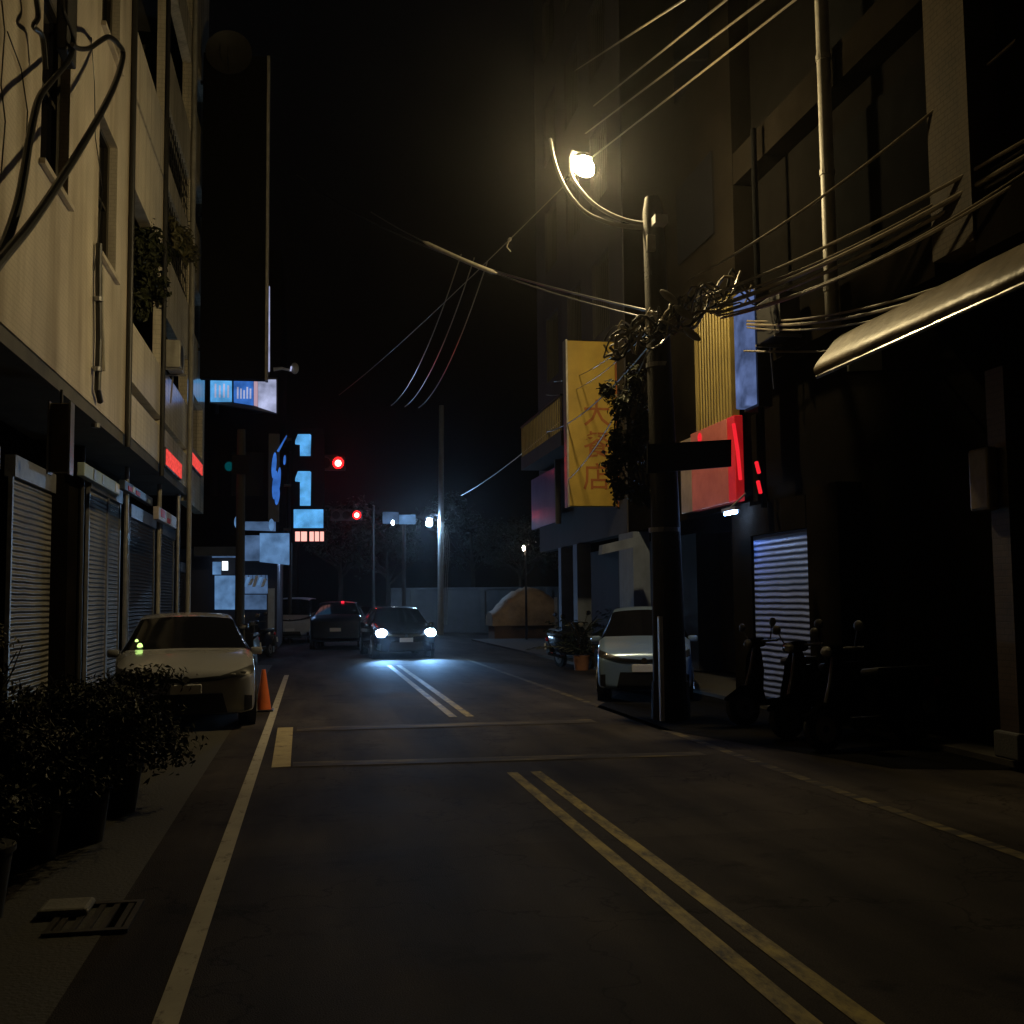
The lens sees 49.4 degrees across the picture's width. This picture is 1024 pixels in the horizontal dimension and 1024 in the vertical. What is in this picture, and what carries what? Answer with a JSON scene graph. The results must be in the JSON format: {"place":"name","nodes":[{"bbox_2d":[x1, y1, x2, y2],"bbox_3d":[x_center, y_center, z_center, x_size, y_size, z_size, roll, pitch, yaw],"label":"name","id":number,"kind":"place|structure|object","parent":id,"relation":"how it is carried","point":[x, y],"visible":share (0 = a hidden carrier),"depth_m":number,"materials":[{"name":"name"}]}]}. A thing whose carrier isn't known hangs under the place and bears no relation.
{"place":"outdoors","nodes":[
{"label":"outdoors","id":0,"kind":"place"},
{"bbox_2d":[9,680,112,735],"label":"pavement","id":1,"kind":"structure","parent":0,"point":[64,721],"depth_m":13.92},
{"bbox_2d":[0,0,131,706],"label":"tiled house","id":2,"kind":"structure","parent":1,"relation":"on","point":[47,318],"depth_m":15.37,"materials":[{"name":"tile"}]},
{"bbox_2d":[39,0,74,211],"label":"window","id":3,"kind":"structure","parent":2,"relation":"in","point":[50,106],"depth_m":13.83,"materials":[{"name":"glass"}]},
{"bbox_2d":[46,390,74,475],"bbox_3d":[-5.532,-0.979,13.646,0.269,1.053,0.230,0,-5,-10],"label":"hanging sign box","id":4,"kind":"object","parent":2,"relation":"hanging from","point":[60,437],"visible":1,"depth_m":13.56,"materials":[{"name":"black plastic"}]},
{"bbox_2d":[56,0,77,68],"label":"junction box","id":5,"kind":"object","parent":2,"relation":"attached to","point":[63,39],"visible":0.74,"depth_m":13.15,"materials":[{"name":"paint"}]},
{"bbox_2d":[0,0,75,250],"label":"looped cable","id":6,"kind":"object","parent":5,"relation":"attached to","point":[8,234],"visible":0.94,"depth_m":10.68,"materials":[{"name":"black rubber"}]},
{"bbox_2d":[0,34,125,270],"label":"looped cable","id":7,"kind":"object","parent":5,"relation":"attached to","point":[13,245],"visible":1,"depth_m":11.76,"materials":[{"name":"black rubber"}]},
{"bbox_2d":[91,243,102,427],"bbox_3d":[-5.859,-2.477,15.809,0.117,2.630,0.428,0,-5,-10],"label":"drainpipe","id":8,"kind":"object","parent":2,"relation":"attached to","point":[97,367],"visible":1,"depth_m":15.71,"materials":[{"name":"metal"}]},
{"bbox_2d":[98,127,120,284],"bbox_3d":[-6.199,-4.729,16.791,0.340,2.187,1.623,0,-5,-10],"label":"window","id":9,"kind":"structure","parent":2,"relation":"in","point":[104,149],"depth_m":17.33,"materials":[{"name":"brown metal"}]},
{"bbox_2d":[124,0,137,446],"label":"downpipe","id":10,"kind":"object","parent":2,"relation":"attached to","point":[131,227],"visible":1,"depth_m":18.63,"materials":[{"name":"metal"}]},
{"bbox_2d":[75,446,85,688],"bbox_3d":[-7.105,0.951,18.318,0.086,4.174,0.090,0,-5,-10],"label":"shop post","id":11,"kind":"object","parent":1,"relation":"on","point":[80,572],"visible":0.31,"depth_m":18.29,"materials":[{"name":"metal"}]},
{"bbox_2d":[75,0,165,686],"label":"balcony house","id":12,"kind":"structure","parent":1,"relation":"on","point":[101,573],"depth_m":21.40,"materials":[{"name":"paint"}]},
{"bbox_2d":[159,0,170,475],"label":"downpipe","id":13,"kind":"object","parent":12,"relation":"attached to","point":[165,235],"visible":1,"depth_m":22.91,"materials":[{"name":"metal"}]},
{"bbox_2d":[133,216,200,321],"bbox_3d":[-7.440,-5.116,24.023,0.670,3.971,8.841,0,-5,-10],"label":"balcony plant","id":14,"kind":"object","parent":12,"relation":"on","point":[150,283],"visible":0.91,"depth_m":21.34,"materials":[{"name":"green plant"}]},
{"bbox_2d":[166,340,186,402],"bbox_3d":[-7.101,-2.950,23.472,0.400,1.181,0.919,0,-5,-10],"label":"air conditioner","id":15,"kind":"object","parent":12,"relation":"attached to","point":[175,354],"visible":0.91,"depth_m":23.07,"materials":[{"name":"plastic"}]},
{"bbox_2d":[122,467,129,648],"bbox_3d":[-7.482,1.213,21.539,0.086,4.174,0.090,0,-5,-10],"label":"shop post","id":16,"kind":"object","parent":1,"relation":"on","point":[125,564],"visible":0.66,"depth_m":21.53,"materials":[{"name":"metal"}]},
{"bbox_2d":[104,0,192,653],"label":"balcony house","id":17,"kind":"structure","parent":1,"relation":"on","point":[141,560],"depth_m":26.42,"materials":[{"name":"paint"}]},
{"bbox_2d":[185,0,197,611],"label":"downpipe","id":18,"kind":"object","parent":17,"relation":"attached to","point":[191,322],"visible":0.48,"depth_m":27.76,"materials":[{"name":"plastic"}]},
{"bbox_2d":[132,0,208,612],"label":"corner house","id":19,"kind":"structure","parent":1,"relation":"on","point":[145,329],"depth_m":30.39,"materials":[{"name":"paint"}]},
{"bbox_2d":[198,52,269,382],"bbox_3d":[-7.633,-8.125,30.592,1.872,9.136,0.380,0,-5,-10],"label":"blade sign","id":20,"kind":"object","parent":19,"relation":"attached to","point":[234,315],"visible":0.99,"depth_m":30.43,"materials":[{"name":"plastic"}]},
{"bbox_2d":[205,30,251,73],"bbox_3d":[-7.728,-12.551,30.377,0.956,1.240,0.820,-3,-5,30],"label":"satellite dish","id":21,"kind":"object","parent":20,"relation":"attached to","point":[228,51],"visible":1,"depth_m":30.46,"materials":[{"name":"paint"}]},
{"bbox_2d":[209,377,276,413],"bbox_3d":[-7.996,-3.490,33.142,1.975,1.090,0.352,0,-5,-10],"label":"lightbox sign","id":22,"kind":"object","parent":19,"relation":"attached to","point":[255,396],"visible":0.89,"depth_m":33.04,"materials":[{"name":"paint"}]},
{"bbox_2d":[137,250,288,651],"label":"corner building","id":23,"kind":"structure","parent":1,"relation":"on","point":[213,541],"depth_m":35.38,"materials":[{"name":"grey concrete"}]},
{"bbox_2d":[231,452,263,495],"bbox_3d":[-8.380,-1.202,35.287,1.000,1.400,0.060,0,-5,-10],"label":"window","id":24,"kind":"structure","parent":23,"relation":"in","point":[254,481],"depth_m":35.29,"materials":[{"name":"black glass"}]},
{"bbox_2d":[268,434,286,521],"bbox_3d":[-7.420,-1.090,35.263,0.583,2.800,0.349,0,-5,-10],"label":"neon sign","id":25,"kind":"object","parent":23,"relation":"attached to","point":[274,475],"visible":1,"depth_m":35.16,"materials":[{"name":"paint"}]},
{"bbox_2d":[284,428,324,542],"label":"number sign","id":26,"kind":"object","parent":23,"relation":"attached to","point":[307,485],"visible":0.97,"depth_m":40.52,"materials":[{"name":"paint"}]},
{"bbox_2d":[283,432,298,597],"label":"building","id":27,"kind":"structure","parent":0,"point":[295,569],"depth_m":60.90,"materials":[{"name":"grey glass"}]},
{"bbox_2d":[209,0,558,605],"label":"sky","id":28,"kind":"structure","parent":0,"point":[416,115],"materials":[{"name":"black"}]},
{"bbox_2d":[361,606,484,640],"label":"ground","id":29,"kind":"structure","parent":0,"point":[366,609],"depth_m":203.50,"materials":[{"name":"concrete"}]},
{"bbox_2d":[301,494,388,600],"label":"tree","id":30,"kind":"object","parent":29,"relation":"on","point":[338,551],"visible":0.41,"depth_m":64.44,"materials":[{"name":"green plant"}]},
{"bbox_2d":[330,506,374,607],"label":"traffic light","id":31,"kind":"object","parent":29,"relation":"on","point":[345,515],"visible":0.98,"depth_m":57.65,"materials":[{"name":"paint"}]},
{"bbox_2d":[339,513,427,605],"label":"tree","id":32,"kind":"object","parent":29,"relation":"on","point":[360,533],"visible":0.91,"depth_m":62.62,"materials":[{"name":"green plant"}]},
{"bbox_2d":[415,491,509,586],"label":"tree","id":33,"kind":"object","parent":29,"relation":"on","point":[453,519],"visible":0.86,"depth_m":70.11,"materials":[{"name":"green plant"}]},
{"bbox_2d":[475,515,557,586],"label":"tree","id":34,"kind":"object","parent":29,"relation":"on","point":[505,554],"visible":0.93,"depth_m":68.87,"materials":[{"name":"green plant"}]},
{"bbox_2d":[391,587,558,632],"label":"boundary wall","id":35,"kind":"structure","parent":0,"point":[468,609],"depth_m":58.22,"materials":[{"name":"concrete"}]},
{"bbox_2d":[5,632,1023,1023],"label":"road","id":36,"kind":"structure","parent":0,"point":[467,892],"depth_m":6.46,"materials":[{"name":"asphalt"}]},
{"bbox_2d":[0,645,61,738],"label":"potted bush","id":37,"kind":"object","parent":36,"relation":"on","point":[20,703],"visible":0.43,"depth_m":9.17,"materials":[{"name":"green plant"}]},
{"bbox_2d":[0,714,70,918],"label":"potted bush","id":38,"kind":"object","parent":36,"relation":"on","point":[12,815],"visible":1,"depth_m":5.74,"materials":[{"name":"green plant"}]},
{"bbox_2d":[0,681,131,866],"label":"potted bush","id":39,"kind":"object","parent":36,"relation":"on","point":[36,848],"visible":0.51,"depth_m":6.94,"materials":[{"name":"green plant"}]},
{"bbox_2d":[3,663,197,771],"bbox_3d":[-3.776,1.901,9.940,1.986,1.074,1.631,0,-5,-10],"label":"potted bush","id":40,"kind":"object","parent":36,"relation":"on","point":[148,678],"visible":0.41,"depth_m":9.99,"materials":[{"name":"green plant"}]},
{"bbox_2d":[0,665,271,1023],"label":"gutter","id":41,"kind":"object","parent":36,"relation":"on","point":[38,973],"visible":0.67,"depth_m":6.45,"materials":[{"name":"concrete"}]},
{"bbox_2d":[37,897,95,918],"bbox_3d":[-2.327,2.068,5.816,0.250,0.046,0.250,0,-5,-10],"label":"paving slab","id":42,"kind":"object","parent":41,"relation":"on","point":[63,907],"depth_m":5.74,"materials":[{"name":"concrete"}]},
{"bbox_2d":[1,686,177,846],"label":"potted bush","id":43,"kind":"object","parent":41,"relation":"on","point":[85,826],"visible":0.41,"depth_m":7.52,"materials":[{"name":"green plant"}]},
{"bbox_2d":[41,899,143,937],"bbox_3d":[-2.129,2.078,5.688,0.400,0.030,0.560,0,-5,-10],"label":"drain grate","id":44,"kind":"object","parent":41,"relation":"on","point":[121,916],"visible":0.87,"depth_m":5.60,"materials":[{"name":"metal"}]},
{"bbox_2d":[38,667,207,815],"bbox_3d":[-3.080,1.786,8.727,1.295,1.096,1.662,0,-5,-10],"label":"potted bush","id":45,"kind":"object","parent":41,"relation":"on","point":[123,798],"visible":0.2,"depth_m":8.61,"materials":[{"name":"green plant"}]},
{"bbox_2d":[107,612,261,723],"bbox_3d":[-4.703,2.223,16.052,2.060,1.537,4.228,1,-5,-16],"label":"parked car","id":46,"kind":"object","parent":36,"relation":"on","point":[214,652],"visible":0.78,"depth_m":14.56,"materials":[{"name":"white paint"}]},
{"bbox_2d":[152,675,288,1023],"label":"road line","id":47,"kind":"object","parent":36,"relation":"on","point":[172,1001],"visible":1,"depth_m":5.92,"materials":[{"name":"white paint"}]},
{"bbox_2d":[232,429,248,625],"bbox_3d":[-7.128,0.856,29.192,0.440,6.100,0.330,0,-5,-10],"label":"utility pole","id":48,"kind":"object","parent":36,"relation":"on","point":[240,464],"visible":0.74,"depth_m":29.17,"materials":[{"name":"concrete"}]},
{"bbox_2d":[272,727,292,766],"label":"crossing block","id":49,"kind":"structure","parent":36,"relation":"on","point":[282,750],"depth_m":12.29,"materials":[{"name":"beige paint"}]},
{"bbox_2d":[283,597,317,641],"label":"white van","id":50,"kind":"object","parent":36,"relation":"on","point":[296,623],"visible":0.44,"depth_m":45.04,"materials":[{"name":"paint"}]},
{"bbox_2d":[287,451,344,642],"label":"traffic light","id":51,"kind":"object","parent":36,"relation":"on","point":[334,462],"visible":0.62,"depth_m":45.49,"materials":[{"name":"paint"}]},
{"bbox_2d":[309,601,365,648],"bbox_3d":[-6.239,4.107,40.507,2.120,1.715,4.431,0,-5,-4],"label":"dark suv","id":52,"kind":"object","parent":36,"relation":"on","point":[335,621],"visible":0.74,"depth_m":38.41,"materials":[{"name":"black paint"}]},
{"bbox_2d":[359,606,435,657],"bbox_3d":[-3.521,3.620,33.666,2.060,1.537,4.234,1,-5,-14],"label":"oncoming car","id":53,"kind":"object","parent":36,"relation":"on","point":[396,629],"visible":0.99,"depth_m":32.07,"materials":[{"name":"black paint"}]},
{"bbox_2d":[425,405,449,634],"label":"street lamp","id":54,"kind":"object","parent":36,"relation":"on","point":[440,596],"visible":0.99,"depth_m":54.17,"materials":[{"name":"metal"}]},
{"bbox_2d":[293,719,705,765],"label":"crossing bands","id":55,"kind":"object","parent":36,"relation":"on","point":[390,761],"visible":1,"depth_m":11.46,"materials":[{"name":"paint"}]},
{"bbox_2d":[486,587,557,638],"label":"covered stall","id":56,"kind":"object","parent":36,"relation":"on","point":[505,617],"visible":0.96,"depth_m":47.56},
{"bbox_2d":[387,665,884,1023],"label":"road centre line","id":57,"kind":"object","parent":36,"relation":"on","point":[792,1009],"visible":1,"depth_m":5.63,"materials":[{"name":"yellow paint"}]},
{"bbox_2d":[591,606,697,699],"bbox_3d":[2.291,2.402,19.199,1.780,1.537,3.640,-1,-5,7],"label":"parked car","id":58,"kind":"object","parent":36,"relation":"on","point":[625,653],"visible":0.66,"depth_m":17.65,"materials":[{"name":"silver metal"}]},
{"bbox_2d":[465,659,1023,859],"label":"road edge line","id":59,"kind":"object","parent":36,"relation":"on","point":[998,847],"visible":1,"depth_m":9.15,"materials":[{"name":"white paint"}]},
{"bbox_3d":[2.183,2.766,14.845,1.130,0.001,9.200,0,-5,-10],"label":"new asphalt patch","id":60,"kind":"object","parent":36,"relation":"on","visible":0},
{"bbox_2d":[643,195,690,720],"bbox_3d":[2.102,-0.807,15.262,0.532,7.202,0.540,0,-5,-10],"label":"concrete pole","id":61,"kind":"object","parent":60,"relation":"on","point":[667,589],"visible":0.9,"depth_m":15.04,"materials":[{"name":"concrete"}]},
{"bbox_2d":[549,138,667,229],"bbox_3d":[1.389,-4.710,15.830,1.853,1.641,0.653,-5,-6,42],"label":"street lamp","id":62,"kind":"object","parent":61,"relation":"attached to","point":[581,163],"visible":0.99,"depth_m":15.91,"materials":[{"name":"metal"}]},
{"bbox_2d":[596,361,650,510],"bbox_3d":[1.653,-1.064,15.564,0.945,2.120,0.551,0,-5,-10],"label":"creeper","id":63,"kind":"object","parent":61,"relation":"attached to","point":[638,492],"visible":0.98,"depth_m":15.49,"materials":[{"name":"green plant"}]},
{"bbox_2d":[647,439,730,473],"bbox_3d":[2.391,-0.749,15.045,1.192,0.476,0.080,0,-5,-10],"label":"sign board","id":64,"kind":"object","parent":61,"relation":"attached to","point":[677,456],"visible":1,"depth_m":15.00,"materials":[{"name":"paint"}]},
{"bbox_2d":[446,640,1023,805],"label":"road shoulder","id":65,"kind":"object","parent":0,"point":[1005,785],"visible":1,"depth_m":10.12},
{"bbox_2d":[524,619,604,670],"bbox_3d":[1.551,3.043,25.572,2.299,1.181,2.267,0,-5,-10],"label":"potted palm","id":66,"kind":"object","parent":65,"relation":"on","point":[581,662],"visible":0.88,"depth_m":25.51,"materials":[{"name":"plant"}]},
{"bbox_2d":[544,611,594,668],"bbox_3d":[1.369,3.066,26.706,0.864,1.326,1.910,-5,-2,-30],"label":"scooter","id":67,"kind":"object","parent":65,"relation":"on","point":[560,658],"visible":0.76,"depth_m":26.72,"materials":[{"name":"metal"}]},
{"bbox_3d":[3.231,2.795,15.337,1.104,0.001,10.600,0,-5,-10],"label":"new asphalt patch","id":68,"kind":"object","parent":65,"relation":"on","visible":0},
{"bbox_2d":[724,617,819,725],"bbox_3d":[3.584,2.063,14.439,1.910,1.326,0.864,1,-12,-20],"label":"scooter","id":69,"kind":"object","parent":68,"relation":"on","point":[746,701],"visible":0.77,"depth_m":14.15,"materials":[{"name":"metal"}]},
{"bbox_2d":[767,619,886,738],"bbox_3d":[3.748,1.959,13.164,1.910,1.326,0.864,2,-12,-28],"label":"scooter","id":70,"kind":"object","parent":68,"relation":"on","point":[789,709],"visible":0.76,"depth_m":12.88,"materials":[{"name":"metal"}]},
{"bbox_2d":[801,620,942,750],"bbox_3d":[3.902,1.870,12.072,1.910,1.326,0.864,1,-12,-24],"label":"scooter","id":71,"kind":"object","parent":68,"relation":"on","point":[894,698],"visible":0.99,"depth_m":11.97,"materials":[{"name":"plastic"}]},
{"bbox_2d":[472,638,1023,769],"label":"pavement","id":72,"kind":"structure","parent":0,"point":[720,684],"depth_m":17.80,"materials":[{"name":"concrete"}]},
{"bbox_2d":[558,548,573,631],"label":"arcade pillar","id":73,"kind":"structure","parent":72,"relation":"on","point":[566,591],"depth_m":29.04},
{"bbox_2d":[573,544,591,649],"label":"arcade pillar","id":74,"kind":"structure","parent":72,"relation":"on","point":[582,577],"depth_m":27.30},
{"bbox_2d":[533,0,721,670],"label":"apartment block","id":75,"kind":"structure","parent":72,"relation":"on","point":[578,250],"depth_m":27.54,"materials":[{"name":"grey concrete"}]},
{"bbox_2d":[520,394,563,470],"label":"balcony","id":76,"kind":"structure","parent":75,"relation":"attached to","point":[544,455],"depth_m":28.30,"materials":[{"name":"paint"}]},
{"bbox_2d":[531,459,560,529],"bbox_3d":[1.011,-0.606,30.097,0.390,2.083,3.283,0,-5,-10],"label":"side sign","id":77,"kind":"object","parent":75,"relation":"attached to","point":[546,498],"visible":0.97,"depth_m":29.50,"materials":[{"name":"plastic"}]},
{"bbox_2d":[563,339,618,507],"bbox_3d":[1.703,-1.907,24.114,1.127,3.632,0.290,0,-5,-10],"label":"blade sign","id":78,"kind":"object","parent":75,"relation":"attached to","point":[586,485],"visible":0.84,"depth_m":23.98,"materials":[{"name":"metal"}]},
{"bbox_2d":[591,0,604,78],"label":"window","id":79,"kind":"structure","parent":75,"relation":"in","point":[599,30],"depth_m":26.30,"materials":[{"name":"black glass"}]},
{"bbox_2d":[593,116,606,202],"bbox_3d":[2.147,-8.088,25.831,0.200,1.796,1.496,0,-5,-10],"label":"window","id":80,"kind":"structure","parent":75,"relation":"in","point":[601,156],"depth_m":25.99,"materials":[{"name":"black glass"}]},
{"bbox_2d":[595,251,609,336],"bbox_3d":[2.179,-4.998,25.584,0.200,1.796,1.496,0,-5,-10],"label":"window","id":81,"kind":"structure","parent":75,"relation":"in","point":[604,323],"depth_m":25.76,"materials":[{"name":"black glass"}]},
{"bbox_2d":[619,532,650,607],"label":"arcade pillar","id":82,"kind":"structure","parent":72,"relation":"on","point":[634,572],"depth_m":22.58,"materials":[{"name":"concrete"}]},
{"bbox_2d":[619,0,760,672],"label":"building","id":83,"kind":"structure","parent":72,"relation":"on","point":[681,146],"depth_m":19.90,"materials":[{"name":"grey concrete"}]},
{"bbox_2d":[672,0,710,104],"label":"window","id":84,"kind":"structure","parent":83,"relation":"in","point":[698,35],"depth_m":19.45,"materials":[{"name":"black glass"}]},
{"bbox_2d":[676,151,714,265],"bbox_3d":[3.162,-5.213,19.264,0.038,1.400,1.800,0,-5,-10],"label":"window","id":85,"kind":"structure","parent":83,"relation":"in","point":[695,206],"depth_m":19.16,"materials":[{"name":"black glass"}]},
{"bbox_2d":[681,415,744,513],"bbox_3d":[3.244,-0.733,18.097,0.180,1.319,2.800,0,-5,-10],"label":"fascia sign","id":86,"kind":"object","parent":83,"relation":"attached to","point":[705,489],"visible":0.84,"depth_m":17.70,"materials":[{"name":"plastic"}]},
{"bbox_2d":[694,293,739,430],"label":"yellow cladding panel","id":87,"kind":"structure","parent":83,"relation":"attached to","point":[715,385],"depth_m":18.00,"materials":[{"name":"metal"}]},
{"bbox_2d":[750,128,766,507],"bbox_3d":[3.585,-2.856,16.186,0.088,5.600,0.090,0,-5,-10],"label":"downpipe","id":88,"kind":"object","parent":83,"relation":"attached to","point":[754,177],"visible":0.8,"depth_m":16.23,"materials":[{"name":"grey metal"}]},
{"bbox_2d":[751,414,761,501],"bbox_3d":[3.496,-0.780,15.864,0.098,1.246,0.377,-1,-5,4],"label":"strip sign","id":89,"kind":"object","parent":88,"relation":"attached to","point":[756,456],"visible":1,"depth_m":15.91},
{"bbox_2d":[731,481,867,702],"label":"shuttered shop","id":90,"kind":"structure","parent":72,"relation":"on","point":[798,565],"depth_m":15.03,"materials":[{"name":"grey metal"}]},
{"bbox_2d":[732,0,1023,743],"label":"dark house","id":91,"kind":"structure","parent":72,"relation":"on","point":[899,446],"depth_m":12.97,"materials":[{"name":"tile"}]},
{"bbox_2d":[733,287,772,411],"bbox_3d":[3.514,-2.372,16.305,0.365,1.750,0.524,0,-5,-10],"label":"vertical lightbox","id":92,"kind":"object","parent":91,"relation":"attached to","point":[753,378],"visible":0.65,"depth_m":16.07,"materials":[{"name":"paint"}]},
{"bbox_2d":[755,290,801,388],"bbox_3d":[3.669,-2.369,15.424,0.400,1.181,0.920,0,-5,-10],"label":"air conditioner","id":93,"kind":"object","parent":91,"relation":"attached to","point":[777,314],"visible":0.87,"depth_m":15.13,"materials":[{"name":"paint"}]},
{"bbox_2d":[815,0,838,319],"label":"downpipe","id":94,"kind":"object","parent":91,"relation":"attached to","point":[827,168],"visible":0.93,"depth_m":14.04,"materials":[{"name":"plastic"}]},
{"bbox_2d":[688,39,1014,280],"bbox_3d":[3.740,-3.954,13.118,0.033,1.202,5.128,2,-5,-31],"label":"overhead cable","id":95,"kind":"object","parent":91,"relation":"attached to","point":[1000,53],"visible":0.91,"depth_m":12.96,"materials":[{"name":"rubber"}]},
{"bbox_2d":[828,0,876,49],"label":"window","id":96,"kind":"structure","parent":91,"relation":"in","point":[843,14],"depth_m":14.52,"materials":[{"name":"black glass"}]},
{"bbox_2d":[704,139,1023,297],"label":"overhead cable","id":97,"kind":"object","parent":91,"relation":"attached to","point":[981,165],"visible":1,"depth_m":12.41,"materials":[{"name":"rubber"}]},
{"bbox_2d":[720,185,1010,318],"bbox_3d":[3.903,-2.863,12.703,0.035,0.292,5.603,1,-5,-22],"label":"overhead cable","id":98,"kind":"object","parent":91,"relation":"attached to","point":[991,198],"visible":1,"depth_m":12.17,"materials":[{"name":"rubber"}]},
{"bbox_2d":[712,154,1023,308],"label":"overhead cable","id":99,"kind":"object","parent":91,"relation":"attached to","point":[986,179],"visible":0.98,"depth_m":12.40,"materials":[{"name":"rubber"}]},
{"bbox_2d":[714,163,1023,314],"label":"overhead cable","id":100,"kind":"object","parent":91,"relation":"attached to","point":[934,217],"visible":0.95,"depth_m":12.71,"materials":[{"name":"rubber"}]},
{"bbox_2d":[833,57,930,275],"bbox_3d":[4.506,-4.126,13.599,0.048,1.900,2.373,0,-5,-10],"label":"window","id":101,"kind":"structure","parent":91,"relation":"in","point":[899,176],"depth_m":13.49,"materials":[{"name":"black glass"}]},
{"bbox_2d":[814,243,1023,378],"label":"awning","id":102,"kind":"object","parent":91,"relation":"attached to","point":[991,278],"visible":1,"depth_m":10.20,"materials":[{"name":"beige fabric"}]},
{"bbox_2d":[1015,0,1023,162],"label":"window","id":103,"kind":"structure","parent":91,"relation":"in","point":[1019,4],"depth_m":10.87,"materials":[{"name":"black glass"}]},
{"bbox_2d":[985,365,1023,761],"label":"arcade pier","id":104,"kind":"structure","parent":72,"relation":"on","point":[1004,388],"depth_m":10.36,"materials":[{"name":"concrete"}]},
{"bbox_2d":[968,446,998,511],"bbox_3d":[4.487,-0.308,10.590,0.115,0.600,0.320,0,-5,-10],"label":"meter box","id":105,"kind":"object","parent":104,"relation":"attached to","point":[983,476],"visible":1,"depth_m":10.49,"materials":[{"name":"beige metal"}]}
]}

